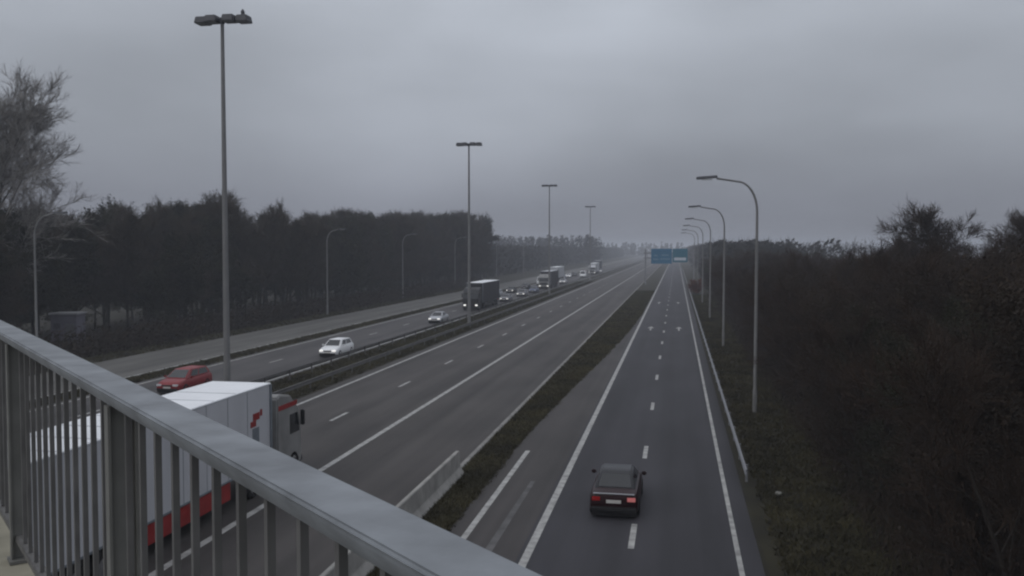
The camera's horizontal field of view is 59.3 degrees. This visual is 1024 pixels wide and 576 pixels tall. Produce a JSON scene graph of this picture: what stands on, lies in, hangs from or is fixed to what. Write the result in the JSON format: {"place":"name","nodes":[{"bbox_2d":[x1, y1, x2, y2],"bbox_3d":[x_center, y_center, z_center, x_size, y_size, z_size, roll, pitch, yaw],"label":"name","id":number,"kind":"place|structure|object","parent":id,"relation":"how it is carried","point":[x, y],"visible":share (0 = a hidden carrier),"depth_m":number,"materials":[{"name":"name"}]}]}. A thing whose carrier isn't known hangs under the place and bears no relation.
{"place":"outdoors","nodes":[
{"label":"outdoors","id":0,"kind":"place"},
{"bbox_2d":[29,255,646,400],"bbox_3d":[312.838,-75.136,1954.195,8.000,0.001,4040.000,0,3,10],"label":"side road","id":1,"kind":"structure","parent":0,"point":[135,365],"depth_m":94.51,"materials":[{"name":"grey asphalt"}]},
{"bbox_2d":[30,255,650,432],"bbox_3d":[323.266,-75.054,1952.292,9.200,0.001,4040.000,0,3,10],"label":"opposite road","id":2,"kind":"structure","parent":0,"point":[252,368],"depth_m":83.44,"materials":[{"name":"grey asphalt"}]},
{"bbox_2d":[156,365,212,392],"bbox_3d":[-22.098,6.146,60.782,2.080,1.459,4.510,0,3,10],"label":"car","id":3,"kind":"object","parent":2,"relation":"on","point":[180,378],"visible":0.88,"depth_m":59.97,"materials":[{"name":"red paint"}]},
{"bbox_2d":[35,264,628,417],"bbox_3d":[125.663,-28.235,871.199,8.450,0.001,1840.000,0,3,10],"label":"opposite marking","id":4,"kind":"object","parent":2,"relation":"on","point":[328,336],"visible":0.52,"depth_m":86.78,"materials":[{"name":"paint"}]},
{"bbox_2d":[319,337,353,356],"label":"car","id":5,"kind":"object","parent":2,"relation":"on","point":[334,346],"visible":0.91,"depth_m":79.69,"materials":[{"name":"white paint"}]},
{"bbox_2d":[428,311,448,322],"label":"car","id":6,"kind":"object","parent":2,"relation":"on","point":[438,316],"visible":0.94,"depth_m":115.22,"materials":[{"name":"silver metal"}]},
{"bbox_2d":[462,280,499,309],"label":"lorry","id":7,"kind":"object","parent":2,"relation":"on","point":[484,292],"visible":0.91,"depth_m":142.62,"materials":[{"name":"grey paint"}]},
{"bbox_2d":[538,270,557,288],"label":"lorry","id":8,"kind":"object","parent":2,"relation":"on","point":[543,279],"visible":0.8,"depth_m":214.02,"materials":[{"name":"grey paint"}]},
{"bbox_2d":[51,259,660,575],"bbox_3d":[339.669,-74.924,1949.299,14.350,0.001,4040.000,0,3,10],"label":"motorway road","id":9,"kind":"structure","parent":0,"point":[395,465],"depth_m":52.95,"materials":[{"name":"grey asphalt"}]},
{"bbox_2d":[7,381,304,575],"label":"lorry","id":10,"kind":"object","parent":9,"relation":"on","point":[260,412],"visible":0.38,"depth_m":30.87,"materials":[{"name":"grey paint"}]},
{"bbox_2d":[320,451,463,575],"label":"concrete barrier","id":11,"kind":"object","parent":9,"relation":"on","point":[425,494],"visible":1,"depth_m":32.52,"materials":[{"name":"grey concrete"}]},
{"bbox_2d":[148,260,651,575],"bbox_3d":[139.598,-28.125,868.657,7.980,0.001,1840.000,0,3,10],"label":"motorway marking","id":12,"kind":"object","parent":9,"relation":"on","point":[209,539],"visible":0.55,"depth_m":53.59,"materials":[{"name":"paint"}]},
{"bbox_2d":[270,258,649,400],"bbox_3d":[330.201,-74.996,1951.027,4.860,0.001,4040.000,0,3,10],"label":"median ground","id":13,"kind":"structure","parent":0,"point":[387,362],"depth_m":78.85,"materials":[{"name":"green plant"}]},
{"bbox_2d":[194,9,252,381],"bbox_3d":[-16.729,-4.357,52.421,3.271,23.370,1.068,0,3,10],"label":"lamp mast","id":14,"kind":"object","parent":13,"relation":"on","point":[223,19],"visible":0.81,"depth_m":52.24,"materials":[{"name":"metal"}]},
{"bbox_2d":[251,258,646,382],"bbox_3d":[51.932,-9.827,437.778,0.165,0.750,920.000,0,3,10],"label":"guardrail","id":15,"kind":"object","parent":13,"relation":"on","point":[283,373],"visible":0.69,"depth_m":84.91,"materials":[{"name":"metal"}]},
{"bbox_2d":[272,258,650,394],"bbox_3d":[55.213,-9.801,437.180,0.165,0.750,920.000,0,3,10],"label":"guardrail","id":16,"kind":"object","parent":13,"relation":"on","point":[307,382],"visible":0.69,"depth_m":79.06,"materials":[{"name":"metal"}]},
{"bbox_2d":[456,142,481,322],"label":"lamp mast","id":17,"kind":"object","parent":13,"relation":"on","point":[469,272],"visible":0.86,"depth_m":113.97,"materials":[{"name":"metal"}]},
{"bbox_2d":[5,251,1018,575],"bbox_3d":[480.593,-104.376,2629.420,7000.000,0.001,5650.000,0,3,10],"label":"ground","id":18,"kind":"structure","parent":0,"point":[119,313],"depth_m":116.45,"materials":[{"name":"soil"}]},
{"bbox_2d":[0,515,34,575],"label":"bridge","id":19,"kind":"structure","parent":18,"relation":"on","point":[21,569],"depth_m":4.30,"materials":[{"name":"concrete"}]},
{"bbox_2d":[0,320,541,575],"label":"bridge railing","id":20,"kind":"object","parent":19,"relation":"on","point":[387,539],"visible":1,"depth_m":2.42,"materials":[{"name":"metal"}]},
{"bbox_2d":[0,209,42,328],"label":"bare woodland tree","id":21,"kind":"object","parent":18,"relation":"on","point":[15,278],"visible":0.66,"depth_m":81.50,"materials":[{"name":"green plant"}]},
{"bbox_2d":[0,201,61,325],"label":"leafy woodland tree","id":22,"kind":"object","parent":18,"relation":"on","point":[25,259],"visible":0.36,"depth_m":87.10,"materials":[{"name":"green plant"}]},
{"bbox_2d":[10,202,80,334],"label":"leafy woodland tree","id":23,"kind":"object","parent":18,"relation":"on","point":[54,271],"visible":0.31,"depth_m":91.45,"materials":[{"name":"green plant"}]},
{"bbox_2d":[33,211,67,336],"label":"street lamp","id":24,"kind":"object","parent":18,"relation":"on","point":[35,297],"visible":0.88,"depth_m":71.98,"materials":[{"name":"metal"}]},
{"bbox_2d":[0,61,111,323],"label":"bare tree","id":25,"kind":"object","parent":18,"relation":"on","point":[22,122],"visible":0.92,"depth_m":88.11,"materials":[{"name":"brown plant"}]},
{"bbox_2d":[48,311,86,343],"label":"utility cabin","id":26,"kind":"object","parent":18,"relation":"on","point":[60,320],"visible":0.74,"depth_m":89.68,"materials":[{"name":"grey paint"}]},
{"bbox_2d":[39,229,101,318],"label":"tree","id":27,"kind":"object","parent":18,"relation":"on","point":[87,297],"visible":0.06,"depth_m":99.08,"materials":[{"name":"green plant"}]},
{"bbox_2d":[42,210,100,311],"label":"bare woodland tree","id":28,"kind":"object","parent":18,"relation":"on","point":[62,227],"visible":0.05,"depth_m":101.85,"materials":[{"name":"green plant"}]},
{"bbox_2d":[41,218,109,327],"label":"leafy woodland tree","id":29,"kind":"object","parent":18,"relation":"on","point":[77,268],"visible":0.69,"depth_m":95.39,"materials":[{"name":"green plant"}]},
{"bbox_2d":[75,205,127,325],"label":"leafy woodland tree","id":30,"kind":"object","parent":18,"relation":"on","point":[105,219],"visible":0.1,"depth_m":110.96,"materials":[{"name":"green plant"}]},
{"bbox_2d":[80,220,136,330],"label":"tree","id":31,"kind":"object","parent":18,"relation":"on","point":[99,300],"visible":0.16,"depth_m":104.18,"materials":[{"name":"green plant"}]},
{"bbox_2d":[94,194,134,319],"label":"leafy woodland tree","id":32,"kind":"object","parent":18,"relation":"on","point":[111,207],"visible":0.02,"depth_m":118.98,"materials":[{"name":"green plant"}]},
{"bbox_2d":[94,223,139,327],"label":"tree","id":33,"kind":"object","parent":18,"relation":"on","point":[111,285],"visible":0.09,"depth_m":108.63,"materials":[{"name":"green plant"}]},
{"bbox_2d":[101,201,138,322],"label":"bare woodland tree","id":34,"kind":"object","parent":18,"relation":"on","point":[120,210],"visible":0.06,"depth_m":116.22,"materials":[{"name":"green plant"}]},
{"bbox_2d":[94,208,154,327],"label":"bare woodland tree","id":35,"kind":"object","parent":18,"relation":"on","point":[121,255],"visible":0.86,"depth_m":101.04,"materials":[{"name":"brown plant"}]},
{"bbox_2d":[109,212,176,328],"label":"bare woodland tree","id":36,"kind":"object","parent":18,"relation":"on","point":[146,252],"visible":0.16,"depth_m":106.81,"materials":[{"name":"brown plant"}]},
{"bbox_2d":[126,212,176,324],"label":"bare woodland tree","id":37,"kind":"object","parent":18,"relation":"on","point":[153,229],"visible":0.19,"depth_m":110.97,"materials":[{"name":"brown plant"}]},
{"bbox_2d":[123,193,180,308],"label":"bare woodland tree","id":38,"kind":"object","parent":18,"relation":"on","point":[162,214],"visible":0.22,"depth_m":113.94,"materials":[{"name":"brown plant"}]},
{"bbox_2d":[160,199,195,314],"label":"leafy woodland tree","id":39,"kind":"object","parent":18,"relation":"on","point":[180,209],"visible":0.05,"depth_m":123.20,"materials":[{"name":"green plant"}]},
{"bbox_2d":[158,203,211,319],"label":"bare woodland tree","id":40,"kind":"object","parent":18,"relation":"on","point":[193,219],"visible":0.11,"depth_m":115.68,"materials":[{"name":"brown plant"}]},
{"bbox_2d":[194,217,242,315],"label":"leafy woodland tree","id":41,"kind":"object","parent":18,"relation":"on","point":[217,282],"visible":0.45,"depth_m":114.17,"materials":[{"name":"green plant"}]},
{"bbox_2d":[197,215,263,312],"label":"leafy woodland tree","id":42,"kind":"object","parent":18,"relation":"on","point":[216,234],"visible":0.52,"depth_m":117.12,"materials":[{"name":"green plant"}]},
{"bbox_2d":[195,189,280,312],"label":"bare woodland tree","id":43,"kind":"object","parent":18,"relation":"on","point":[245,237],"visible":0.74,"depth_m":120.87,"materials":[{"name":"brown plant"}]},
{"bbox_2d":[5,277,478,372],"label":"undergrowth","id":44,"kind":"object","parent":18,"relation":"on","point":[142,335],"visible":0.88,"depth_m":105.97,"materials":[{"name":"brown plant"}]},
{"bbox_2d":[6,288,505,414],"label":"verge grass","id":45,"kind":"structure","parent":18,"relation":"on","point":[233,355],"depth_m":95.81,"materials":[{"name":"green plant"}]},
{"bbox_2d":[243,209,295,307],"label":"bare woodland tree","id":46,"kind":"object","parent":18,"relation":"on","point":[275,233],"visible":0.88,"depth_m":126.46,"materials":[{"name":"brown plant"}]},
{"bbox_2d":[262,197,321,303],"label":"bare woodland tree","id":47,"kind":"object","parent":18,"relation":"on","point":[278,208],"visible":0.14,"depth_m":136.33,"materials":[{"name":"brown plant"}]},
{"bbox_2d":[269,216,319,310],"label":"bare woodland tree","id":48,"kind":"object","parent":18,"relation":"on","point":[293,248],"visible":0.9,"depth_m":130.51,"materials":[{"name":"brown plant"}]},
{"bbox_2d":[296,213,339,301],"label":"bare woodland tree","id":49,"kind":"object","parent":18,"relation":"on","point":[324,230],"visible":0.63,"depth_m":138.14,"materials":[{"name":"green plant"}]},
{"bbox_2d":[319,206,356,294],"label":"bare woodland tree","id":50,"kind":"object","parent":18,"relation":"on","point":[342,212],"visible":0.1,"depth_m":166.80,"materials":[{"name":"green plant"}]},
{"bbox_2d":[328,218,371,299],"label":"leafy woodland tree","id":51,"kind":"object","parent":18,"relation":"on","point":[348,254],"visible":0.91,"depth_m":156.33,"materials":[{"name":"green plant"}]},
{"bbox_2d":[327,214,381,297],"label":"leafy woodland tree","id":52,"kind":"object","parent":18,"relation":"on","point":[367,282],"visible":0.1,"depth_m":161.81,"materials":[{"name":"green plant"}]},
{"bbox_2d":[346,208,392,294],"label":"bare woodland tree","id":53,"kind":"object","parent":18,"relation":"on","point":[362,218],"visible":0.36,"depth_m":162.87,"materials":[{"name":"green plant"}]},
{"bbox_2d":[361,219,396,292],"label":"leafy woodland tree","id":54,"kind":"object","parent":18,"relation":"on","point":[382,285],"visible":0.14,"depth_m":174.37,"materials":[{"name":"green plant"}]},
{"bbox_2d":[381,208,429,288],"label":"bare woodland tree","id":55,"kind":"object","parent":18,"relation":"on","point":[415,257],"visible":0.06,"depth_m":193.19,"materials":[{"name":"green plant"}]},
{"bbox_2d":[387,212,428,288],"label":"bare woodland tree","id":56,"kind":"object","parent":18,"relation":"on","point":[409,227],"visible":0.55,"depth_m":183.49,"materials":[{"name":"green plant"}]},
{"bbox_2d":[407,213,445,283],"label":"bare woodland tree","id":57,"kind":"object","parent":18,"relation":"on","point":[422,223],"visible":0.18,"depth_m":210.81,"materials":[{"name":"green plant"}]},
{"bbox_2d":[437,210,473,275],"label":"leafy woodland tree","id":58,"kind":"object","parent":18,"relation":"on","point":[461,241],"visible":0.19,"depth_m":227.27,"materials":[{"name":"green plant"}]},
{"bbox_2d":[451,209,483,279],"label":"bare woodland tree","id":59,"kind":"object","parent":18,"relation":"on","point":[473,229],"visible":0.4,"depth_m":239.57,"materials":[{"name":"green plant"}]},
{"bbox_2d":[464,212,484,277],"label":"bare woodland tree","id":60,"kind":"object","parent":18,"relation":"on","point":[473,217],"visible":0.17,"depth_m":243.02,"materials":[{"name":"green plant"}]},
{"bbox_2d":[471,220,493,278],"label":"bare woodland tree","id":61,"kind":"object","parent":18,"relation":"on","point":[483,233],"visible":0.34,"depth_m":254.43,"materials":[{"name":"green plant"}]},
{"bbox_2d":[471,213,500,278],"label":"leafy woodland tree","id":62,"kind":"object","parent":18,"relation":"on","point":[483,269],"visible":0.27,"depth_m":257.99,"materials":[{"name":"green plant"}]},
{"bbox_2d":[441,242,624,278],"bbox_3d":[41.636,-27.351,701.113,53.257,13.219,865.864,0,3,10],"label":"distant wood","id":63,"kind":"object","parent":18,"relation":"on","point":[509,257],"visible":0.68,"depth_m":404.87,"materials":[{"name":"grey plant"}]},
{"bbox_2d":[489,234,602,263],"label":"distant wood","id":64,"kind":"object","parent":18,"relation":"on","point":[595,249],"visible":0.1,"depth_m":576.69,"materials":[{"name":"plant"}]},
{"bbox_2d":[460,266,659,468],"bbox_3d":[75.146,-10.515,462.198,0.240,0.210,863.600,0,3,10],"label":"kerb","id":65,"kind":"structure","parent":18,"relation":"on","point":[491,435],"depth_m":54.74,"materials":[{"name":"concrete"}]},
{"bbox_2d":[527,241,993,256],"bbox_3d":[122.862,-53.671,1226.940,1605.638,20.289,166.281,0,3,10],"label":"distant wood","id":66,"kind":"object","parent":18,"relation":"on","point":[631,250],"visible":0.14,"depth_m":1167.62,"materials":[{"name":"plant"}]},
{"bbox_2d":[685,236,883,275],"bbox_3d":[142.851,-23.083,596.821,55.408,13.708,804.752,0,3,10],"label":"distant wood","id":67,"kind":"object","parent":18,"relation":"on","point":[717,247],"visible":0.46,"depth_m":220.35,"materials":[{"name":"plant"}]},
{"bbox_2d":[745,266,835,389],"bbox_3d":[19.169,2.732,60.277,6.840,8.513,6.560,-1,3,-14],"label":"bare thicket tree","id":68,"kind":"object","parent":18,"relation":"on","point":[759,305],"visible":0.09,"depth_m":61.18,"materials":[{"name":"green plant"}]},
{"bbox_2d":[797,250,830,288],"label":"bare thicket tree","id":69,"kind":"object","parent":18,"relation":"on","point":[807,265],"visible":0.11,"depth_m":70.73,"materials":[{"name":"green plant"}]},
{"bbox_2d":[781,245,877,286],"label":"bare thicket tree","id":70,"kind":"object","parent":18,"relation":"on","point":[794,266],"visible":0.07,"depth_m":69.91,"materials":[{"name":"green plant"}]},
{"bbox_2d":[786,239,911,394],"bbox_3d":[20.699,2.058,52.998,8.116,10.533,8.463,-2,3,-38],"label":"bare thicket tree","id":71,"kind":"object","parent":18,"relation":"on","point":[849,260],"visible":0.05,"depth_m":55.94,"materials":[{"name":"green plant"}]},
{"bbox_2d":[715,301,1023,575],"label":"undergrowth","id":72,"kind":"object","parent":18,"relation":"on","point":[887,520],"visible":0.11,"depth_m":31.16,"materials":[{"name":"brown plant"}]},
{"bbox_2d":[796,232,949,418],"bbox_3d":[17.288,2.487,41.960,8.114,10.592,5.864,1,3,16],"label":"bare thicket tree","id":73,"kind":"object","parent":18,"relation":"on","point":[879,264],"visible":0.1,"depth_m":42.88,"materials":[{"name":"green plant"}]},
{"bbox_2d":[829,246,926,286],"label":"tree","id":74,"kind":"object","parent":18,"relation":"on","point":[854,266],"visible":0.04,"depth_m":58.78,"materials":[{"name":"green plant"}]},
{"bbox_2d":[852,234,957,440],"bbox_3d":[17.686,2.534,40.699,5.873,10.609,8.126,0,3,-9],"label":"bare thicket tree","id":75,"kind":"object","parent":18,"relation":"on","point":[930,264],"visible":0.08,"depth_m":39.27,"materials":[{"name":"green plant"}]},
{"bbox_2d":[844,243,991,314],"bbox_3d":[21.215,2.512,48.209,6.672,10.067,10.143,-1,3,-30],"label":"tree","id":76,"kind":"object","parent":18,"relation":"on","point":[970,252],"visible":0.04,"depth_m":49.71,"materials":[{"name":"green plant"}]},
{"bbox_2d":[839,316,1019,528],"bbox_3d":[14.081,4.508,29.981,6.109,7.584,4.818,1,3,27],"label":"tree","id":77,"kind":"object","parent":18,"relation":"on","point":[891,392],"visible":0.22,"depth_m":30.29,"materials":[{"name":"green plant"}]},
{"bbox_2d":[873,194,997,263],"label":"tall thicket tree","id":78,"kind":"object","parent":18,"relation":"on","point":[925,222],"visible":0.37,"depth_m":69.48,"materials":[{"name":"green plant"}]},
{"bbox_2d":[855,288,1023,575],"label":"bare thicket tree","id":79,"kind":"object","parent":18,"relation":"on","point":[980,343],"visible":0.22,"depth_m":24.63,"materials":[{"name":"brown plant"}]},
{"bbox_2d":[869,261,1009,441],"bbox_3d":[17.124,3.441,36.793,7.266,9.182,8.340,0,2,5],"label":"tree","id":80,"kind":"object","parent":18,"relation":"on","point":[913,293],"visible":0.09,"depth_m":36.67,"materials":[{"name":"green plant"}]},
{"bbox_2d":[860,235,1023,327],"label":"bare thicket tree","id":81,"kind":"object","parent":18,"relation":"on","point":[896,273],"visible":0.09,"depth_m":39.70,"materials":[{"name":"brown plant"}]},
{"bbox_2d":[888,331,1014,555],"bbox_3d":[14.265,4.697,28.211,4.046,7.308,5.598,2,3,35],"label":"bare thicket tree","id":82,"kind":"object","parent":18,"relation":"on","point":[922,447],"visible":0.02,"depth_m":27.88,"materials":[{"name":"brown plant"}]},
{"bbox_2d":[892,238,1023,571],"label":"tree","id":83,"kind":"object","parent":18,"relation":"on","point":[1001,307],"visible":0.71,"depth_m":22.45,"materials":[{"name":"green plant"}]},
{"bbox_2d":[898,258,1023,410],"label":"bare thicket tree","id":84,"kind":"object","parent":18,"relation":"on","point":[932,295],"visible":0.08,"depth_m":34.31,"materials":[{"name":"brown plant"}]},
{"bbox_2d":[920,237,1023,466],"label":"bare thicket tree","id":85,"kind":"object","parent":18,"relation":"on","point":[988,273],"visible":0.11,"depth_m":33.89,"materials":[{"name":"brown plant"}]},
{"bbox_2d":[935,233,1011,271],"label":"bare thicket tree","id":86,"kind":"object","parent":18,"relation":"on","point":[953,257],"visible":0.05,"depth_m":53.72,"materials":[{"name":"brown plant"}]},
{"bbox_2d":[924,277,1023,568],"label":"bare thicket tree","id":87,"kind":"object","parent":18,"relation":"on","point":[968,336],"visible":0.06,"depth_m":27.18,"materials":[{"name":"brown plant"}]},
{"bbox_2d":[925,324,1023,548],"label":"tree","id":88,"kind":"object","parent":18,"relation":"on","point":[991,333],"visible":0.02,"depth_m":26.89,"materials":[{"name":"green plant"}]},
{"bbox_2d":[975,206,1023,262],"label":"tall thicket tree","id":89,"kind":"object","parent":18,"relation":"on","point":[1017,223],"visible":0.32,"depth_m":67.72,"materials":[{"name":"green plant"}]},
{"bbox_2d":[0,0,1023,250],"label":"sky","id":90,"kind":"structure","parent":0,"point":[832,113],"materials":[{"name":"grey"}]},
{"bbox_2d":[366,255,672,575],"bbox_3d":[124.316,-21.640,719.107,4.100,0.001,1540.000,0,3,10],"label":"verge ground","id":91,"kind":"structure","parent":0,"point":[653,280],"depth_m":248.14,"materials":[{"name":"green plant"}]},
{"bbox_2d":[644,249,695,284],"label":"sign gantry","id":92,"kind":"object","parent":91,"relation":"on","point":[661,256],"visible":0.94,"depth_m":238.88,"materials":[{"name":"metal"}]},
{"bbox_2d":[449,315,641,562],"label":"hard strip","id":93,"kind":"object","parent":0,"point":[549,442],"visible":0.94,"depth_m":38.78,"materials":[{"name":"concrete"}]},
{"bbox_2d":[461,450,529,538],"bbox_3d":[-6.564,9.395,2.370,0.220,0.001,81.500,0,3,10],"label":"hard strip marking","id":94,"kind":"object","parent":93,"relation":"on","point":[473,524],"visible":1,"depth_m":34.39,"materials":[{"name":"paint"}]},
{"bbox_2d":[485,481,534,551],"bbox_3d":[-0.471,8.201,29.949,0.300,0.001,14.001,0,3,11],"label":"worn marking","id":95,"kind":"object","parent":93,"relation":"on","point":[491,545],"visible":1,"depth_m":31.48,"materials":[{"name":"paint"}]},
{"bbox_2d":[515,257,764,575],"bbox_3d":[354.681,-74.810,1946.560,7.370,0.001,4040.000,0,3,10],"label":"slip road","id":96,"kind":"structure","parent":0,"point":[681,520],"depth_m":37.74,"materials":[{"name":"grey asphalt"}]},
{"bbox_2d":[590,463,645,516],"bbox_3d":[3.952,7.345,33.677,2.080,1.409,4.510,0,3,10],"label":"car","id":97,"kind":"object","parent":96,"relation":"on","point":[617,490],"visible":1,"depth_m":31.93,"materials":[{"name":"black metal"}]},
{"bbox_2d":[518,263,744,575],"bbox_3d":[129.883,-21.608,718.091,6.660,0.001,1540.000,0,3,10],"label":"slip road marking","id":98,"kind":"object","parent":96,"relation":"on","point":[528,551],"visible":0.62,"depth_m":37.39,"materials":[{"name":"paint"}]},
{"bbox_2d":[680,262,956,575],"bbox_3d":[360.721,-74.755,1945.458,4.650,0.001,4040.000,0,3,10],"label":"verge ground","id":99,"kind":"structure","parent":0,"point":[765,537],"depth_m":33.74,"materials":[{"name":"green plant"}]},
{"bbox_2d":[688,205,724,345],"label":"street lamp","id":100,"kind":"object","parent":99,"relation":"on","point":[723,313],"visible":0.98,"depth_m":87.34,"materials":[{"name":"metal"}]},
{"bbox_2d":[683,271,747,481],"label":"guardrail","id":101,"kind":"object","parent":99,"relation":"on","point":[741,458],"visible":0.97,"depth_m":49.84,"materials":[{"name":"metal"}]},
{"bbox_2d":[696,175,757,412],"bbox_3d":[12.471,0.354,52.273,3.576,13.768,0.313,0,3,10],"label":"street lamp","id":102,"kind":"object","parent":99,"relation":"on","point":[755,309],"visible":0.99,"depth_m":51.97,"materials":[{"name":"metal"}]},
{"bbox_2d":[821,323,1023,575],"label":"bare thicket tree","id":103,"kind":"object","parent":99,"relation":"on","point":[967,397],"visible":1,"depth_m":18.71,"materials":[{"name":"brown plant"}]},
{"bbox_2d":[870,342,1023,575],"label":"bare thicket tree","id":104,"kind":"object","parent":99,"relation":"on","point":[952,473],"visible":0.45,"depth_m":23.27,"materials":[{"name":"brown plant"}]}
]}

